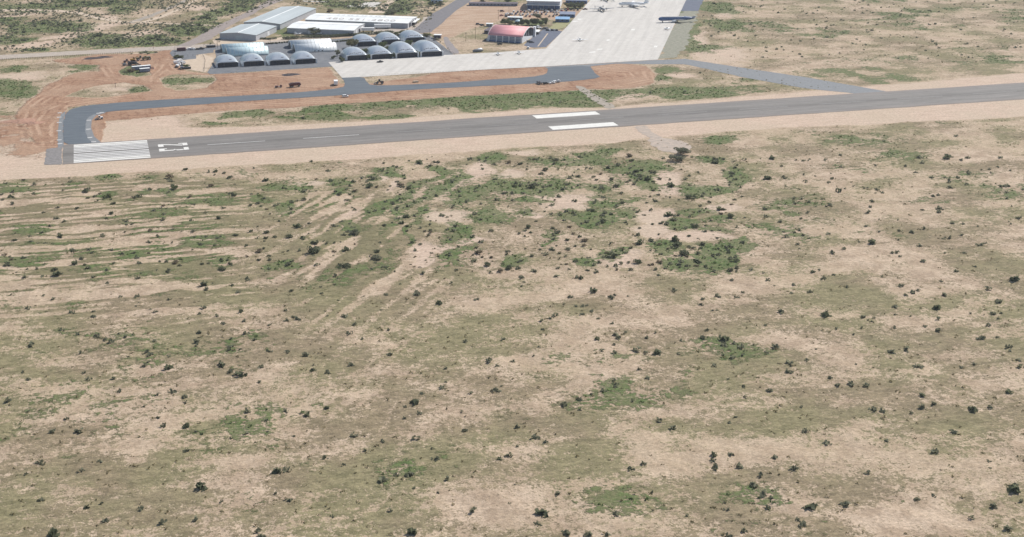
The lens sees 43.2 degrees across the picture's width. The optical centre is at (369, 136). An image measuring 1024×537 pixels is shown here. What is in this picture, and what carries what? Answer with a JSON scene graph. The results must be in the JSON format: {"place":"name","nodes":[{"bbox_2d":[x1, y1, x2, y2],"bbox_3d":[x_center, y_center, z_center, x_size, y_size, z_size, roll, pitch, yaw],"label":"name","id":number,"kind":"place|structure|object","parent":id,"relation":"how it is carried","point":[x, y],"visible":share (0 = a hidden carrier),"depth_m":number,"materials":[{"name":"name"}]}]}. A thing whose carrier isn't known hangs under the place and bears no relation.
{"place":"outdoors","nodes":[
{"label":"outdoors","id":0,"kind":"place"},
{"bbox_2d":[0,9,128,22],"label":"desert track","id":1,"kind":"structure","parent":0,"point":[81,13],"depth_m":1306.62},
{"bbox_2d":[130,0,186,22],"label":"farm track","id":2,"kind":"structure","parent":0,"point":[152,15],"depth_m":1289.87,"materials":[{"name":"soil"}]},
{"bbox_2d":[0,38,319,58],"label":"perimeter road","id":3,"kind":"structure","parent":0,"point":[103,51],"depth_m":1105.16,"materials":[{"name":"grey asphalt"}]},
{"bbox_2d":[140,0,196,23],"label":"parallel farm track","id":4,"kind":"structure","parent":0,"point":[164,15],"depth_m":1288.84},
{"bbox_2d":[132,21,210,25],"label":"thin track","id":5,"kind":"structure","parent":0,"point":[163,23],"depth_m":1243.69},
{"bbox_2d":[170,47,214,59],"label":"yard pavement","id":6,"kind":"structure","parent":0,"point":[192,53],"depth_m":1095.84,"materials":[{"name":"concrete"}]},
{"bbox_2d":[177,47,185,50],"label":"shipping container","id":7,"kind":"object","parent":6,"relation":"on","point":[181,49],"visible":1,"depth_m":1103.11,"materials":[{"name":"metal"}]},
{"bbox_2d":[178,0,281,45],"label":"shed road","id":8,"kind":"structure","parent":0,"point":[209,34],"depth_m":1208.47,"materials":[{"name":"grey asphalt"}]},
{"bbox_2d":[207,34,453,73],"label":"compound pavement","id":9,"kind":"structure","parent":0,"point":[324,59],"depth_m":1066.00,"materials":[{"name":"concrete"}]},
{"bbox_2d":[213,54,239,67],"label":"arched hangar","id":10,"kind":"structure","parent":9,"relation":"on","point":[225,60],"depth_m":1037.41,"materials":[{"name":"grey metal"}]},
{"bbox_2d":[220,42,263,52],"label":"barrel shed","id":11,"kind":"structure","parent":9,"relation":"on","point":[224,46],"depth_m":1099.95,"materials":[{"name":"white metal"}]},
{"bbox_2d":[225,46,268,56],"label":"barrel shed","id":12,"kind":"structure","parent":9,"relation":"on","point":[242,51],"depth_m":1081.80,"materials":[{"name":"white metal"}]},
{"bbox_2d":[239,53,265,65],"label":"arched hangar","id":13,"kind":"structure","parent":9,"relation":"on","point":[254,59],"depth_m":1041.06,"materials":[{"name":"white paint"}]},
{"bbox_2d":[265,41,287,43],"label":"hedge","id":14,"kind":"object","parent":9,"relation":"on","point":[277,42],"visible":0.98,"depth_m":1131.70,"materials":[{"name":"green plant"}]},
{"bbox_2d":[265,52,291,64],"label":"arched hangar","id":15,"kind":"structure","parent":9,"relation":"on","point":[276,58],"depth_m":1044.30,"materials":[{"name":"white paint"}]},
{"bbox_2d":[290,51,316,63],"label":"arched hangar","id":16,"kind":"structure","parent":9,"relation":"on","point":[299,57],"depth_m":1048.04,"materials":[{"name":"white paint"}]},
{"bbox_2d":[288,38,331,48],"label":"barrel shed","id":17,"kind":"structure","parent":9,"relation":"on","point":[292,42],"depth_m":1113.59,"materials":[{"name":"white metal"}]},
{"bbox_2d":[292,42,336,52],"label":"barrel shed","id":18,"kind":"structure","parent":9,"relation":"on","point":[320,47],"depth_m":1093.67,"materials":[{"name":"white metal"}]},
{"bbox_2d":[346,39,358,45],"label":"tree","id":19,"kind":"object","parent":9,"relation":"on","point":[351,42],"visible":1,"depth_m":1104.28,"materials":[{"name":"green plant"}]},
{"bbox_2d":[340,47,368,60],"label":"arched hangar","id":20,"kind":"structure","parent":9,"relation":"on","point":[352,53],"depth_m":1060.62,"materials":[{"name":"grey metal"}]},
{"bbox_2d":[351,34,377,46],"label":"arched hangar","id":21,"kind":"structure","parent":9,"relation":"on","point":[365,40],"depth_m":1118.20,"materials":[{"name":"white paint"}]},
{"bbox_2d":[365,45,393,58],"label":"arched hangar","id":22,"kind":"structure","parent":9,"relation":"on","point":[376,50],"depth_m":1064.39,"materials":[{"name":"white paint"}]},
{"bbox_2d":[378,41,386,46],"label":"tree","id":23,"kind":"object","parent":9,"relation":"on","point":[383,44],"visible":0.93,"depth_m":1102.19,"materials":[{"name":"green plant"}]},
{"bbox_2d":[374,32,401,43],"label":"arched hangar","id":24,"kind":"structure","parent":9,"relation":"on","point":[388,37],"depth_m":1127.36,"materials":[{"name":"white paint"}]},
{"bbox_2d":[387,41,418,57],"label":"arched hangar","id":25,"kind":"structure","parent":9,"relation":"on","point":[400,49],"depth_m":1068.65,"materials":[{"name":"grey metal"}]},
{"bbox_2d":[398,30,425,41],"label":"arched hangar","id":26,"kind":"structure","parent":9,"relation":"on","point":[413,36],"depth_m":1135.58,"materials":[{"name":"white paint"}]},
{"bbox_2d":[412,40,443,56],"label":"arched hangar","id":27,"kind":"structure","parent":9,"relation":"on","point":[424,48],"depth_m":1072.63,"materials":[{"name":"white paint"}]},
{"bbox_2d":[350,2,379,6],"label":"concrete slab","id":28,"kind":"structure","parent":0,"point":[373,4],"depth_m":1338.37,"materials":[{"name":"white concrete"}]},
{"bbox_2d":[414,0,470,32],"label":"hangar road","id":29,"kind":"structure","parent":0,"point":[439,17],"depth_m":1261.26,"materials":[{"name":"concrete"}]},
{"bbox_2d":[443,37,458,53],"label":"curved road","id":30,"kind":"structure","parent":0,"point":[450,46],"depth_m":1111.28,"materials":[{"name":"concrete"}]},
{"bbox_2d":[0,0,1023,536],"bbox_3d":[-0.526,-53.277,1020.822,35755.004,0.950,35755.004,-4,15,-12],"label":"ground","id":31,"kind":"structure","parent":0,"point":[568,362],"depth_m":554.51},
{"bbox_2d":[1,118,35,123],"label":"earth heap","id":32,"kind":"object","parent":31,"relation":"on","point":[21,121],"visible":1,"depth_m":867.59,"materials":[{"name":"brown soil"}]},
{"bbox_2d":[22,121,44,124],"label":"earth heap","id":33,"kind":"object","parent":31,"relation":"on","point":[34,122],"visible":1,"depth_m":862.71,"materials":[{"name":"brown soil"}]},
{"bbox_2d":[44,146,62,164],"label":"overrun","id":34,"kind":"object","parent":31,"relation":"on","point":[53,156],"visible":1,"depth_m":782.39,"materials":[{"name":"concrete"}]},
{"bbox_2d":[58,112,64,146],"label":"taxiway shoulder","id":35,"kind":"object","parent":31,"relation":"on","point":[60,127],"visible":1,"depth_m":840.99},
{"bbox_2d":[4,51,132,59],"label":"wire fence","id":36,"kind":"object","parent":31,"relation":"on","point":[63,55],"visible":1,"depth_m":1082.74,"materials":[{"name":"grey metal"}]},
{"bbox_2d":[82,57,101,59],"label":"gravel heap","id":37,"kind":"object","parent":31,"relation":"on","point":[88,58],"visible":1,"depth_m":1074.26,"materials":[{"name":"grey gravel"}]},
{"bbox_2d":[85,112,104,142],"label":"taxiway shoulder","id":38,"kind":"object","parent":31,"relation":"on","point":[89,132],"visible":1,"depth_m":842.80},
{"bbox_2d":[131,65,150,69],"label":"site trailer","id":39,"kind":"object","parent":31,"relation":"on","point":[139,66],"visible":0.8,"depth_m":1027.94,"materials":[{"name":"white metal"}]},
{"bbox_2d":[136,55,150,60],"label":"scraper","id":40,"kind":"object","parent":31,"relation":"on","point":[144,57],"visible":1,"depth_m":1065.44,"materials":[{"name":"yellow paint"}]},
{"bbox_2d":[139,67,149,71],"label":"site trailer","id":41,"kind":"object","parent":31,"relation":"on","point":[145,69],"visible":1,"depth_m":1019.51,"materials":[{"name":"white metal"}]},
{"bbox_2d":[183,54,213,71],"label":"sand yard","id":42,"kind":"structure","parent":31,"relation":"on","point":[197,63],"depth_m":1054.42,"materials":[{"name":"beige sand"}]},
{"bbox_2d":[220,23,276,40],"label":"grey shed","id":43,"kind":"structure","parent":31,"relation":"on","point":[250,32],"depth_m":1156.81,"materials":[{"name":"white paint"}]},
{"bbox_2d":[213,36,317,43],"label":"sandy verge","id":44,"kind":"structure","parent":31,"relation":"on","point":[223,41],"depth_m":1146.33,"materials":[{"name":"beige sand"}]},
{"bbox_2d":[260,37,276,39],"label":"hedge","id":45,"kind":"object","parent":44,"relation":"on","point":[265,38],"visible":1,"depth_m":1151.69,"materials":[{"name":"green plant"}]},
{"bbox_2d":[244,6,315,29],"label":"grey shed","id":46,"kind":"structure","parent":31,"relation":"on","point":[279,18],"depth_m":1238.04,"materials":[{"name":"white paint"}]},
{"bbox_2d":[282,73,299,75],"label":"gravel heap","id":47,"kind":"object","parent":31,"relation":"on","point":[289,74],"visible":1,"depth_m":1004.08,"materials":[{"name":"grey gravel"}]},
{"bbox_2d":[289,82,300,86],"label":"dump truck","id":48,"kind":"object","parent":31,"relation":"on","point":[292,84],"visible":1,"depth_m":962.16,"materials":[{"name":"black paint"}]},
{"bbox_2d":[306,246,320,253],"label":"desert shrub","id":49,"kind":"object","parent":31,"relation":"on","point":[314,249],"visible":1,"depth_m":612.08,"materials":[{"name":"green plant"}]},
{"bbox_2d":[307,27,320,33],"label":"tree","id":50,"kind":"object","parent":31,"relation":"on","point":[315,31],"visible":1,"depth_m":1171.86,"materials":[{"name":"green plant"}]},
{"bbox_2d":[287,21,363,35],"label":"white shed","id":51,"kind":"structure","parent":31,"relation":"on","point":[326,28],"depth_m":1179.44,"materials":[{"name":"paint"}]},
{"bbox_2d":[63,66,599,143],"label":"taxiway","id":52,"kind":"structure","parent":31,"relation":"on","point":[74,124],"depth_m":938.91,"materials":[{"name":"grey asphalt"}]},
{"bbox_2d":[57,112,103,143],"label":"shoulder ticks","id":53,"kind":"object","parent":52,"relation":"on","point":[86,129],"visible":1,"depth_m":843.31,"materials":[{"name":"paint"}]},
{"bbox_2d":[282,30,393,38],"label":"hedge","id":54,"kind":"object","parent":31,"relation":"on","point":[329,35],"visible":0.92,"depth_m":1159.68,"materials":[{"name":"green plant"}]},
{"bbox_2d":[337,263,351,268],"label":"desert shrub","id":55,"kind":"object","parent":31,"relation":"on","point":[343,265],"visible":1,"depth_m":593.28,"materials":[{"name":"green plant"}]},
{"bbox_2d":[349,229,359,234],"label":"desert shrub","id":56,"kind":"object","parent":31,"relation":"on","point":[353,231],"visible":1,"depth_m":638.19,"materials":[{"name":"green plant"}]},
{"bbox_2d":[371,254,381,260],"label":"desert shrub","id":57,"kind":"object","parent":31,"relation":"on","point":[375,257],"visible":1,"depth_m":602.56,"materials":[{"name":"green plant"}]},
{"bbox_2d":[368,0,393,12],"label":"dirt lane","id":58,"kind":"structure","parent":31,"relation":"on","point":[381,11],"depth_m":1312.04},
{"bbox_2d":[385,9,396,13],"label":"tree","id":59,"kind":"object","parent":31,"relation":"on","point":[392,11],"visible":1,"depth_m":1278.06,"materials":[{"name":"green plant"}]},
{"bbox_2d":[373,17,426,33],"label":"white shed yard","id":60,"kind":"structure","parent":31,"relation":"on","point":[397,29],"depth_m":1198.54,"materials":[{"name":"beige concrete"}]},
{"bbox_2d":[305,13,416,27],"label":"white shed","id":61,"kind":"structure","parent":60,"relation":"on","point":[393,21],"depth_m":1218.32,"materials":[{"name":"paint"}]},
{"bbox_2d":[361,27,373,31],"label":"box trailer","id":62,"kind":"object","parent":60,"relation":"on","point":[363,29],"visible":0.87,"depth_m":1183.61,"materials":[{"name":"white paint"}]},
{"bbox_2d":[374,24,390,28],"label":"box trailer","id":63,"kind":"object","parent":60,"relation":"on","point":[376,26],"visible":1,"depth_m":1198.33,"materials":[{"name":"white paint"}]},
{"bbox_2d":[434,34,441,38],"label":"guard hut","id":64,"kind":"object","parent":31,"relation":"on","point":[437,36],"visible":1,"depth_m":1148.21,"materials":[{"name":"white paint"}]},
{"bbox_2d":[473,48,482,51],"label":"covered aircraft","id":65,"kind":"object","parent":31,"relation":"on","point":[478,50],"visible":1,"depth_m":1086.53,"materials":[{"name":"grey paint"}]},
{"bbox_2d":[484,27,491,33],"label":"annex","id":66,"kind":"object","parent":31,"relation":"on","point":[487,30],"visible":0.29,"depth_m":1169.81,"materials":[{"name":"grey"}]},
{"bbox_2d":[469,2,517,5],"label":"long canopy","id":67,"kind":"object","parent":31,"relation":"on","point":[491,3],"visible":0.91,"depth_m":1322.12,"materials":[{"name":"grey metal"}]},
{"bbox_2d":[500,18,509,22],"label":"tree","id":68,"kind":"object","parent":31,"relation":"on","point":[503,20],"visible":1,"depth_m":1214.72,"materials":[{"name":"green plant"}]},
{"bbox_2d":[329,0,685,77],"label":"apron","id":69,"kind":"object","parent":31,"relation":"on","point":[615,24],"visible":0.93,"depth_m":1091.40,"materials":[{"name":"concrete"}]},
{"bbox_2d":[590,6,610,11],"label":"parked airliner","id":70,"kind":"object","parent":69,"relation":"on","point":[600,8],"visible":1,"depth_m":1282.83,"materials":[{"name":"grey paint"}]},
{"bbox_2d":[619,0,648,6],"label":"parked airliner","id":71,"kind":"object","parent":69,"relation":"on","point":[633,3],"visible":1,"depth_m":1306.22,"materials":[{"name":"white paint"}]},
{"bbox_2d":[658,16,696,21],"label":"parked airliner","id":72,"kind":"object","parent":69,"relation":"on","point":[673,18],"visible":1,"depth_m":1215.81,"materials":[{"name":"blue paint"}]},
{"bbox_2d":[486,24,535,42],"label":"red hangar","id":73,"kind":"structure","parent":31,"relation":"on","point":[509,33],"depth_m":1131.58,"materials":[{"name":"white paint"}]},
{"bbox_2d":[522,36,532,42],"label":"door leaf","id":74,"kind":"structure","parent":73,"relation":"in","point":[525,38],"depth_m":1130.71,"materials":[{"name":"white metal"}]},
{"bbox_2d":[0,0,1023,536],"bbox_3d":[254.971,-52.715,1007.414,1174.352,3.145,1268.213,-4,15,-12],"label":"scrub","id":75,"kind":"object","parent":31,"relation":"on","point":[534,436],"visible":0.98,"depth_m":637.01,"materials":[{"name":"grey plant"}]},
{"bbox_2d":[0,0,1023,536],"bbox_3d":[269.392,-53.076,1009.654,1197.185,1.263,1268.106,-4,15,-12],"label":"dry weeds","id":76,"kind":"object","parent":31,"relation":"on","point":[534,280],"visible":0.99,"depth_m":554.37,"materials":[{"name":"plant"}]},
{"bbox_2d":[0,0,1023,508],"bbox_3d":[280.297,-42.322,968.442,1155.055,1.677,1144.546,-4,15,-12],"label":"green weeds","id":77,"kind":"object","parent":31,"relation":"on","point":[438,166],"visible":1,"depth_m":880.37,"materials":[{"name":"green plant"}]},
{"bbox_2d":[3,0,1020,536],"bbox_3d":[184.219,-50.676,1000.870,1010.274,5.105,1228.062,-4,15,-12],"label":"dark thicket","id":78,"kind":"object","parent":31,"relation":"on","point":[1013,488],"visible":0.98,"depth_m":617.47,"materials":[{"name":"green plant"}]},
{"bbox_2d":[508,16,522,19],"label":"long cabin","id":79,"kind":"object","parent":31,"relation":"on","point":[515,17],"visible":0.81,"depth_m":1236.98,"materials":[{"name":"white metal"}]},
{"bbox_2d":[526,182,537,187],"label":"desert shrub","id":80,"kind":"object","parent":31,"relation":"on","point":[532,184],"visible":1,"depth_m":711.20,"materials":[{"name":"green plant"}]},
{"bbox_2d":[524,29,561,47],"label":"red hangar ramp","id":81,"kind":"structure","parent":31,"relation":"on","point":[551,36],"depth_m":1142.99,"materials":[{"name":"blue concrete"}]},
{"bbox_2d":[63,82,1023,163],"bbox_3d":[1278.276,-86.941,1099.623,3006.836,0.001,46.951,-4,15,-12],"label":"runway","id":82,"kind":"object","parent":31,"relation":"on","point":[304,138],"visible":1,"depth_m":852.63,"materials":[{"name":"grey asphalt"}]},
{"bbox_2d":[74,140,150,162],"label":"threshold stripes","id":83,"kind":"object","parent":82,"relation":"on","point":[106,159],"visible":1,"depth_m":780.63,"materials":[{"name":"white paint"}]},
{"bbox_2d":[158,143,188,150],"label":"runway number","id":84,"kind":"object","parent":82,"relation":"on","point":[161,145],"visible":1,"depth_m":799.42,"materials":[{"name":"white paint"}]},
{"bbox_2d":[208,134,358,144],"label":"line","id":85,"kind":"object","parent":82,"relation":"on","point":[257,141],"visible":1,"depth_m":811.71,"materials":[{"name":"paint"}]},
{"bbox_2d":[532,111,616,129],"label":"aiming point bars","id":86,"kind":"object","parent":82,"relation":"on","point":[577,125],"visible":1,"depth_m":847.54,"materials":[{"name":"white paint"}]},
{"bbox_2d":[526,0,561,9],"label":"white hangar","id":87,"kind":"structure","parent":31,"relation":"on","point":[546,4],"depth_m":1295.43,"materials":[{"name":"grey metal"}]},
{"bbox_2d":[555,16,569,21],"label":"office building","id":88,"kind":"structure","parent":31,"relation":"on","point":[561,19],"depth_m":1224.10,"materials":[{"name":"blue paint"}]},
{"bbox_2d":[560,11,575,16],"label":"office building","id":89,"kind":"structure","parent":31,"relation":"on","point":[567,14],"depth_m":1250.90,"materials":[{"name":"blue paint"}]},
{"bbox_2d":[568,2,579,7],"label":"tree","id":90,"kind":"object","parent":31,"relation":"on","point":[572,4],"visible":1,"depth_m":1298.80,"materials":[{"name":"green plant"}]},
{"bbox_2d":[566,0,587,3],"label":"blue container","id":91,"kind":"object","parent":31,"relation":"on","point":[575,1],"visible":0.81,"depth_m":1330.85,"materials":[{"name":"metal"}]},
{"bbox_2d":[576,86,614,108],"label":"old connector","id":92,"kind":"object","parent":31,"relation":"on","point":[601,101],"visible":1,"depth_m":917.01,"materials":[{"name":"concrete"}]},
{"bbox_2d":[635,126,691,152],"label":"connector pad","id":93,"kind":"object","parent":31,"relation":"on","point":[666,145],"visible":0.96,"depth_m":800.32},
{"bbox_2d":[668,155,685,160],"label":"tree","id":94,"kind":"object","parent":31,"relation":"on","point":[677,157],"visible":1,"depth_m":759.16,"materials":[{"name":"green plant"}]},
{"bbox_2d":[658,11,698,58],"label":"old taxiway","id":95,"kind":"structure","parent":31,"relation":"on","point":[677,41],"depth_m":1142.06,"materials":[{"name":"concrete"}]},
{"bbox_2d":[673,147,690,153],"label":"tree","id":96,"kind":"object","parent":31,"relation":"on","point":[683,150],"visible":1,"depth_m":771.73,"materials":[{"name":"green plant"}]},
{"bbox_2d":[679,250,688,255],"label":"desert shrub","id":97,"kind":"object","parent":31,"relation":"on","point":[684,252],"visible":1,"depth_m":605.03,"materials":[{"name":"green plant"}]},
{"bbox_2d":[685,193,696,198],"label":"desert shrub","id":98,"kind":"object","parent":31,"relation":"on","point":[687,196],"visible":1,"depth_m":689.36,"materials":[{"name":"green plant"}]},
{"bbox_2d":[681,0,702,10],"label":"blue apron","id":99,"kind":"object","parent":31,"relation":"on","point":[691,5],"visible":1,"depth_m":1312.03,"materials":[{"name":"grey concrete"}]},
{"bbox_2d":[546,59,883,92],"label":"connecting taxiway","id":100,"kind":"structure","parent":31,"relation":"on","point":[795,81],"depth_m":982.85,"materials":[{"name":"grey asphalt"}]},
{"bbox_2d":[549,22,569,28],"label":"lawn","id":101,"kind":"structure","parent":0,"point":[560,25],"depth_m":1206.39,"materials":[{"name":"plant"}]}
]}

